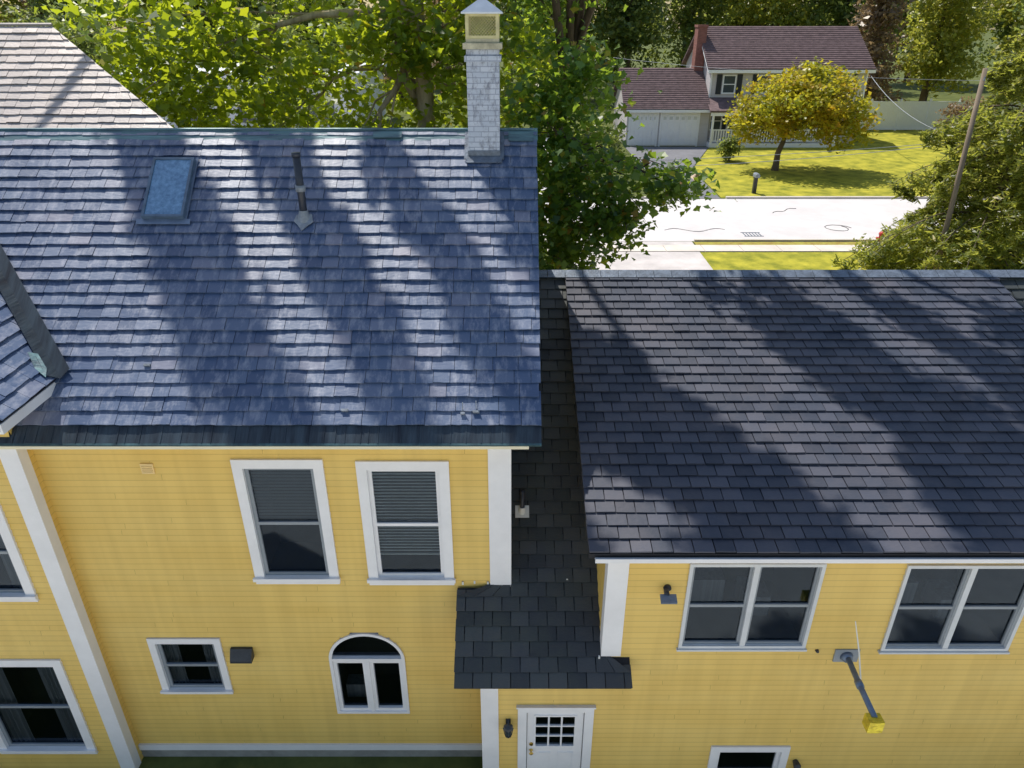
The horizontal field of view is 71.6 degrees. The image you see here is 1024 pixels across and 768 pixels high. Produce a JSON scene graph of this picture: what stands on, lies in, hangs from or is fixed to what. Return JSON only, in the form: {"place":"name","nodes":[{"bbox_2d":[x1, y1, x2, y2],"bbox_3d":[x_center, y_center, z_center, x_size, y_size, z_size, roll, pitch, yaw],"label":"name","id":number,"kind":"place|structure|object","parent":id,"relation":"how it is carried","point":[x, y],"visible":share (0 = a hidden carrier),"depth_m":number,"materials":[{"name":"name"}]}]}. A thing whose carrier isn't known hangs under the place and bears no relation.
{"place":"outdoors","nodes":[
{"label":"outdoors","id":0,"kind":"place"},
{"bbox_2d":[114,63,386,127],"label":"pale building","id":1,"kind":"structure","parent":0,"point":[361,92],"depth_m":54.77,"materials":[{"name":"paint"}]},
{"bbox_2d":[237,102,256,122],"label":"window","id":2,"kind":"structure","parent":1,"relation":"in","point":[244,119],"depth_m":54.64,"materials":[{"name":"grey glass"}]},
{"bbox_2d":[305,100,335,122],"bbox_3d":[-14.800,-20.891,54.434,2.400,1.600,0.050,0,27,0],"label":"window","id":3,"kind":"structure","parent":1,"relation":"in","point":[318,100],"depth_m":54.44,"materials":[{"name":"grey glass"}]},
{"bbox_2d":[1,0,1000,29],"label":"sky","id":4,"kind":"structure","parent":0,"point":[368,2],"materials":[{"name":"white"}]},
{"bbox_2d":[31,30,1019,767],"bbox_3d":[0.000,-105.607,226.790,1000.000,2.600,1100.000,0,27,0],"label":"ground","id":5,"kind":"structure","parent":0,"point":[907,92],"depth_m":11.47,"materials":[{"name":"green plant"}]},
{"bbox_2d":[0,0,26,22],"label":"tree","id":6,"kind":"object","parent":5,"relation":"on","point":[12,3],"visible":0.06,"depth_m":91.15,"materials":[{"name":"green plant"}]},
{"bbox_2d":[18,0,52,22],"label":"tree","id":7,"kind":"object","parent":5,"relation":"on","point":[25,6],"visible":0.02,"depth_m":71.97,"materials":[{"name":"green plant"}]},
{"bbox_2d":[0,0,111,51],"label":"tree","id":8,"kind":"object","parent":5,"relation":"on","point":[21,15],"visible":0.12,"depth_m":67.42,"materials":[{"name":"green plant"}]},
{"bbox_2d":[32,0,124,76],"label":"tree","id":9,"kind":"object","parent":5,"relation":"on","point":[86,45],"visible":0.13,"depth_m":38.79,"materials":[{"name":"green plant"}]},
{"bbox_2d":[97,0,126,42],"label":"tree","id":10,"kind":"object","parent":5,"relation":"on","point":[118,19],"visible":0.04,"depth_m":99.68,"materials":[{"name":"green plant"}]},
{"bbox_2d":[122,0,206,52],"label":"tree","id":11,"kind":"object","parent":5,"relation":"on","point":[144,5],"visible":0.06,"depth_m":88.97,"materials":[{"name":"green plant"}]},
{"bbox_2d":[156,0,234,61],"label":"tree","id":12,"kind":"object","parent":5,"relation":"on","point":[196,7],"visible":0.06,"depth_m":75.23,"materials":[{"name":"green plant"}]},
{"bbox_2d":[212,0,284,55],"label":"tree","id":13,"kind":"object","parent":5,"relation":"on","point":[241,4],"visible":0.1,"depth_m":72.11,"materials":[{"name":"green plant"}]},
{"bbox_2d":[237,14,333,127],"bbox_3d":[-13.989,-18.058,43.778,5.456,8.871,6.210,21,34,36],"label":"tree","id":14,"kind":"object","parent":5,"relation":"on","point":[290,35],"visible":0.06,"depth_m":42.25,"materials":[{"name":"green plant"}]},
{"bbox_2d":[271,0,309,32],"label":"tree","id":15,"kind":"object","parent":5,"relation":"on","point":[283,16],"visible":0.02,"depth_m":95.89,"materials":[{"name":"green plant"}]},
{"bbox_2d":[32,0,576,196],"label":"broadleaf tree","id":16,"kind":"object","parent":5,"relation":"on","point":[424,46],"visible":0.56,"depth_m":15.94,"materials":[{"name":"green plant"}]},
{"bbox_2d":[286,0,349,62],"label":"tree","id":17,"kind":"object","parent":5,"relation":"on","point":[305,23],"visible":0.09,"depth_m":75.56,"materials":[{"name":"green plant"}]},
{"bbox_2d":[326,0,380,61],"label":"tree","id":18,"kind":"object","parent":5,"relation":"on","point":[344,5],"visible":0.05,"depth_m":88.54,"materials":[{"name":"green plant"}]},
{"bbox_2d":[373,0,406,97],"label":"tree","id":19,"kind":"object","parent":5,"relation":"on","point":[386,77],"visible":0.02,"depth_m":78.54,"materials":[{"name":"green plant"}]},
{"bbox_2d":[432,0,461,96],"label":"tree","id":20,"kind":"object","parent":5,"relation":"on","point":[433,64],"visible":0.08,"depth_m":76.87,"materials":[{"name":"green plant"}]},
{"bbox_2d":[425,0,482,68],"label":"tree","id":21,"kind":"object","parent":5,"relation":"on","point":[434,2],"visible":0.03,"depth_m":89.59,"materials":[{"name":"green plant"}]},
{"bbox_2d":[0,0,1023,767],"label":"yellow house","id":22,"kind":"structure","parent":5,"relation":"on","point":[298,370],"depth_m":9.60,"materials":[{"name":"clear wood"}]},
{"bbox_2d":[0,505,39,601],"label":"window","id":23,"kind":"structure","parent":22,"relation":"in","point":[16,585],"depth_m":9.47,"materials":[{"name":"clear glass"}]},
{"bbox_2d":[0,631,97,753],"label":"window","id":24,"kind":"structure","parent":22,"relation":"in","point":[41,713],"depth_m":10.96,"materials":[{"name":"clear glass"}]},
{"bbox_2d":[146,628,233,693],"bbox_3d":[-4.763,4.041,10.838,1.095,1.151,0.785,0,27,0],"label":"window","id":25,"kind":"structure","parent":22,"relation":"in","point":[182,665],"depth_m":10.70,"materials":[{"name":"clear glass"}]},
{"bbox_2d":[230,452,340,583],"bbox_3d":[-2.947,1.694,9.637,1.191,2.033,0.785,0,27,0],"label":"window","id":26,"kind":"structure","parent":22,"relation":"in","point":[284,503],"depth_m":9.40,"materials":[{"name":"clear glass"}]},
{"bbox_2d":[329,623,409,713],"bbox_3d":[-2.140,4.185,10.937,1.118,1.689,0.740,0,27,0],"label":"window","id":27,"kind":"structure","parent":22,"relation":"in","point":[368,670],"depth_m":11.07,"materials":[{"name":"clear glass"}]},
{"bbox_2d":[355,461,455,584],"bbox_3d":[-1.379,1.713,9.647,1.210,2.028,0.785,0,27,0],"label":"window","id":28,"kind":"structure","parent":22,"relation":"in","point":[405,506],"depth_m":9.63,"materials":[{"name":"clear glass"}]},
{"bbox_2d":[516,700,595,767],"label":"door","id":29,"kind":"structure","parent":22,"relation":"in","point":[536,723],"depth_m":10.23,"materials":[{"name":"white wood"}]},
{"bbox_2d":[707,746,790,767],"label":"window","id":30,"kind":"structure","parent":22,"relation":"in","point":[719,756],"depth_m":10.54,"materials":[{"name":"clear glass"}]},
{"bbox_2d":[676,563,826,651],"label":"window","id":31,"kind":"structure","parent":22,"relation":"in","point":[729,607],"depth_m":9.47,"materials":[{"name":"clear glass"}]},
{"bbox_2d":[878,564,1023,653],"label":"window","id":32,"kind":"structure","parent":22,"relation":"in","point":[938,608],"depth_m":9.45,"materials":[{"name":"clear glass"}]},
{"bbox_2d":[489,0,535,81],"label":"tree","id":33,"kind":"object","parent":5,"relation":"on","point":[503,8],"visible":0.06,"depth_m":75.39,"materials":[{"name":"green plant"}]},
{"bbox_2d":[505,0,595,129],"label":"tree","id":34,"kind":"object","parent":5,"relation":"on","point":[531,20],"visible":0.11,"depth_m":52.41,"materials":[{"name":"green plant"}]},
{"bbox_2d":[514,0,628,66],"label":"tree","id":35,"kind":"object","parent":5,"relation":"on","point":[605,16],"visible":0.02,"depth_m":76.16,"materials":[{"name":"green plant"}]},
{"bbox_2d":[462,0,737,269],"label":"broadleaf tree","id":36,"kind":"object","parent":5,"relation":"on","point":[564,230],"visible":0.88,"depth_m":15.28,"materials":[{"name":"green plant"}]},
{"bbox_2d":[571,120,628,160],"bbox_3d":[5.032,-15.415,44.835,4.543,2.791,4.496,0,27,0],"label":"shrub","id":37,"kind":"object","parent":5,"relation":"on","point":[616,138],"visible":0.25,"depth_m":44.42,"materials":[{"name":"green plant"}]},
{"bbox_2d":[584,0,663,82],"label":"tree","id":38,"kind":"object","parent":5,"relation":"on","point":[614,69],"visible":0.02,"depth_m":101.24,"materials":[{"name":"green plant"}]},
{"bbox_2d":[585,0,671,75],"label":"tree","id":39,"kind":"object","parent":5,"relation":"on","point":[629,30],"visible":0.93,"depth_m":73.58,"materials":[{"name":"green plant"}]},
{"bbox_2d":[631,0,736,67],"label":"tree","id":40,"kind":"object","parent":5,"relation":"on","point":[685,19],"visible":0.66,"depth_m":78.73,"materials":[{"name":"green plant"}]},
{"bbox_2d":[691,0,766,25],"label":"tree","id":41,"kind":"object","parent":5,"relation":"on","point":[727,22],"visible":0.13,"depth_m":88.59,"materials":[{"name":"green plant"}]},
{"bbox_2d":[613,25,875,147],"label":"beige house","id":42,"kind":"structure","parent":5,"relation":"on","point":[690,104],"depth_m":50.25,"materials":[{"name":"brown"}]},
{"bbox_2d":[627,113,658,145],"bbox_3d":[9.275,-18.034,50.257,2.090,2.320,0.090,0,27,0],"label":"garage door","id":43,"kind":"structure","parent":42,"relation":"in","point":[647,135],"depth_m":50.27,"materials":[{"name":"white metal"}]},
{"bbox_2d":[658,113,700,145],"bbox_3d":[11.825,-18.034,50.257,2.790,2.320,0.090,0,27,0],"label":"garage door","id":44,"kind":"structure","parent":42,"relation":"in","point":[675,129],"depth_m":50.27,"materials":[{"name":"white metal"}]},
{"bbox_2d":[708,113,726,129],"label":"window","id":45,"kind":"structure","parent":42,"relation":"in","point":[718,122],"depth_m":51.01,"materials":[{"name":"black glass"}]},
{"bbox_2d":[715,74,742,93],"bbox_3d":[15.245,-21.047,49.855,1.790,1.290,0.062,0,27,0],"label":"window","id":46,"kind":"structure","parent":42,"relation":"in","point":[729,85],"depth_m":49.84,"materials":[{"name":"black glass"}]},
{"bbox_2d":[726,116,738,128],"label":"window","id":47,"kind":"structure","parent":42,"relation":"in","point":[729,121],"depth_m":51.01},
{"bbox_2d":[751,74,776,93],"bbox_3d":[17.754,-21.047,49.855,1.790,1.290,0.062,0,27,0],"label":"window","id":48,"kind":"structure","parent":42,"relation":"in","point":[755,77],"depth_m":49.69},
{"bbox_2d":[835,74,857,93],"bbox_3d":[23.266,-21.047,49.855,1.790,1.290,0.062,0,27,0],"label":"window","id":49,"kind":"structure","parent":42,"relation":"in","point":[855,74],"depth_m":49.71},
{"bbox_2d":[870,75,943,132],"bbox_3d":[23.645,-15.152,39.258,0.038,2.129,23.841,3,27,5],"label":"overhead wire","id":50,"kind":"object","parent":42,"relation":"attached to","point":[899,107],"visible":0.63,"depth_m":44.38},
{"bbox_2d":[544,196,983,241],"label":"kerb","id":51,"kind":"structure","parent":5,"relation":"on","point":[793,197],"depth_m":35.75,"materials":[{"name":"concrete"}]},
{"bbox_2d":[733,0,798,25],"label":"tree","id":52,"kind":"object","parent":5,"relation":"on","point":[757,14],"visible":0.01,"depth_m":90.88,"materials":[{"name":"green plant"}]},
{"bbox_2d":[715,0,818,25],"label":"tree","id":53,"kind":"object","parent":5,"relation":"on","point":[768,12],"visible":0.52,"depth_m":75.96,"materials":[{"name":"green plant"}]},
{"bbox_2d":[694,242,870,244],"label":"verge","id":54,"kind":"structure","parent":5,"relation":"on","point":[774,243],"depth_m":28.53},
{"bbox_2d":[792,0,852,25],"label":"tree","id":55,"kind":"object","parent":5,"relation":"on","point":[803,2],"visible":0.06,"depth_m":89.79,"materials":[{"name":"green plant"}]},
{"bbox_2d":[782,0,908,66],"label":"tree","id":56,"kind":"object","parent":5,"relation":"on","point":[837,8],"visible":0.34,"depth_m":74.94,"materials":[{"name":"green plant"}]},
{"bbox_2d":[847,0,914,100],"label":"tree","id":57,"kind":"object","parent":5,"relation":"on","point":[877,16],"visible":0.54,"depth_m":57.22,"materials":[{"name":"brown plant"}]},
{"bbox_2d":[863,0,927,82],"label":"tree","id":58,"kind":"object","parent":5,"relation":"on","point":[904,14],"visible":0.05,"depth_m":93.22,"materials":[{"name":"green plant"}]},
{"bbox_2d":[888,5,977,80],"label":"tree","id":59,"kind":"object","parent":5,"relation":"on","point":[905,78],"visible":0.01,"depth_m":100.89,"materials":[{"name":"green plant"}]},
{"bbox_2d":[899,0,993,100],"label":"tree","id":60,"kind":"object","parent":5,"relation":"on","point":[970,50],"visible":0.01,"depth_m":69.38,"materials":[{"name":"green plant"}]},
{"bbox_2d":[892,0,1014,100],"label":"tree","id":61,"kind":"object","parent":5,"relation":"on","point":[929,64],"visible":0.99,"depth_m":58.31,"materials":[{"name":"green plant"}]},
{"bbox_2d":[973,1,1021,62],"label":"tree","id":62,"kind":"object","parent":5,"relation":"on","point":[1006,30],"visible":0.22,"depth_m":97.19,"materials":[{"name":"green plant"}]},
{"bbox_2d":[985,0,1023,99],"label":"tree","id":63,"kind":"object","parent":5,"relation":"on","point":[1005,49],"visible":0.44,"depth_m":69.78,"materials":[{"name":"green plant"}]},
{"bbox_2d":[1001,0,1023,106],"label":"tree","id":64,"kind":"object","parent":5,"relation":"on","point":[1021,11],"visible":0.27,"depth_m":51.25,"materials":[{"name":"green plant"}]},
{"bbox_2d":[574,241,712,269],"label":"driveway","id":65,"kind":"structure","parent":0,"point":[666,260],"depth_m":26.53,"materials":[{"name":"grey concrete"}]},
{"bbox_2d":[626,147,719,198],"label":"driveway across the road","id":66,"kind":"structure","parent":0,"point":[689,153],"depth_m":47.54,"materials":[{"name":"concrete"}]},
{"bbox_2d":[547,245,908,251],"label":"sidewalk","id":67,"kind":"structure","parent":0,"point":[748,248],"depth_m":27.83,"materials":[{"name":"concrete"}]},
{"bbox_2d":[614,146,929,168],"bbox_3d":[15.758,-12.013,35.977,26.582,2.255,0.027,0,27,0],"label":"overhead wire","id":68,"kind":"object","parent":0,"point":[795,159],"visible":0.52,"depth_m":36.24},
{"bbox_2d":[540,199,1017,240],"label":"road","id":69,"kind":"structure","parent":0,"point":[804,219],"depth_m":32.23,"materials":[{"name":"grey asphalt"}]},
{"bbox_2d":[666,228,724,231],"bbox_3d":[7.843,-6.596,30.420,2.617,0.032,0.524,0,27,0],"label":"tar crack","id":70,"kind":"object","parent":69,"relation":"on","point":[694,231],"visible":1,"depth_m":30.51,"materials":[{"name":"black asphalt"}]},
{"bbox_2d":[740,232,761,235],"bbox_3d":[10.082,-6.287,29.814,0.800,0.012,0.620,0,27,0],"label":"drain grate","id":71,"kind":"object","parent":69,"relation":"on","point":[752,233],"visible":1,"depth_m":29.91,"materials":[{"name":"grey metal"}]},
{"bbox_2d":[824,225,850,230],"bbox_3d":[14.083,-6.769,30.758,0.995,0.032,1.021,20,33,34],"label":"tar crack","id":72,"kind":"object","parent":69,"relation":"on","point":[838,225],"visible":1,"depth_m":30.75,"materials":[{"name":"black asphalt"}]},
{"bbox_2d":[613,57,979,80],"bbox_3d":[16.333,-18.504,41.643,22.324,0.728,0.019,14,30,26],"label":"overhead wire","id":73,"kind":"object","parent":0,"point":[786,73],"visible":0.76,"depth_m":42.10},
{"bbox_2d":[651,142,945,160],"bbox_3d":[16.212,-12.387,36.909,27.378,1.780,0.027,0,27,0],"label":"overhead wire","id":74,"kind":"object","parent":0,"point":[794,153],"visible":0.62,"depth_m":37.08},
{"bbox_2d":[700,252,993,269],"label":"lawn","id":75,"kind":"structure","parent":0,"point":[768,260],"depth_m":26.54,"materials":[{"name":"green plant"}]},
{"bbox_2d":[847,233,905,266],"bbox_3d":[13.385,-4.570,25.574,2.350,1.435,2.404,-11,29,-21],"label":"shrub","id":76,"kind":"object","parent":75,"relation":"on","point":[866,243],"visible":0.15,"depth_m":25.82,"materials":[{"name":"green plant"}]},
{"bbox_2d":[830,28,1023,269],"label":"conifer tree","id":77,"kind":"object","parent":75,"relation":"on","point":[998,145],"visible":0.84,"depth_m":20.78,"materials":[{"name":"green plant"}]},
{"bbox_2d":[933,68,987,269],"bbox_3d":[12.719,-5.139,20.496,0.398,7.281,0.179,-3,27,-6],"label":"utility pole","id":78,"kind":"object","parent":75,"relation":"on","point":[963,158],"visible":0.81,"depth_m":19.88,"materials":[{"name":"brown wood"}]},
{"bbox_2d":[695,130,1003,197],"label":"lawn across the road","id":79,"kind":"structure","parent":0,"point":[866,173],"depth_m":43.07,"materials":[{"name":"green plant"}]},
{"bbox_2d":[714,133,744,160],"bbox_3d":[13.773,-14.995,44.916,1.914,1.774,1.972,0,27,0],"label":"round bush","id":80,"kind":"object","parent":79,"relation":"on","point":[728,146],"visible":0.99,"depth_m":44.65,"materials":[{"name":"green plant"}]},
{"bbox_2d":[751,172,759,193],"bbox_3d":[12.560,-10.343,36.633,0.220,1.040,0.480,0,27,0],"label":"mailbox","id":81,"kind":"object","parent":79,"relation":"on","point":[756,175],"visible":1,"depth_m":36.59,"materials":[{"name":"metal"}]},
{"bbox_2d":[722,56,884,170],"bbox_3d":[16.798,-15.422,41.132,7.919,6.673,7.625,-22,34,-36],"label":"maple tree","id":82,"kind":"object","parent":79,"relation":"on","point":[805,93],"visible":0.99,"depth_m":40.01,"materials":[{"name":"yellow plant"}]},
{"bbox_2d":[860,99,1023,130],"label":"white fence","id":83,"kind":"object","parent":79,"relation":"on","point":[894,116],"visible":0.39,"depth_m":57.32,"materials":[{"name":"plastic"}]},
{"bbox_2d":[934,96,995,139],"bbox_3d":[34.225,-19.753,52.956,4.650,3.360,4.568,-19,33,-33],"label":"shrub","id":84,"kind":"object","parent":79,"relation":"on","point":[956,110],"visible":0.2,"depth_m":52.64,"materials":[{"name":"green plant"}]}
]}

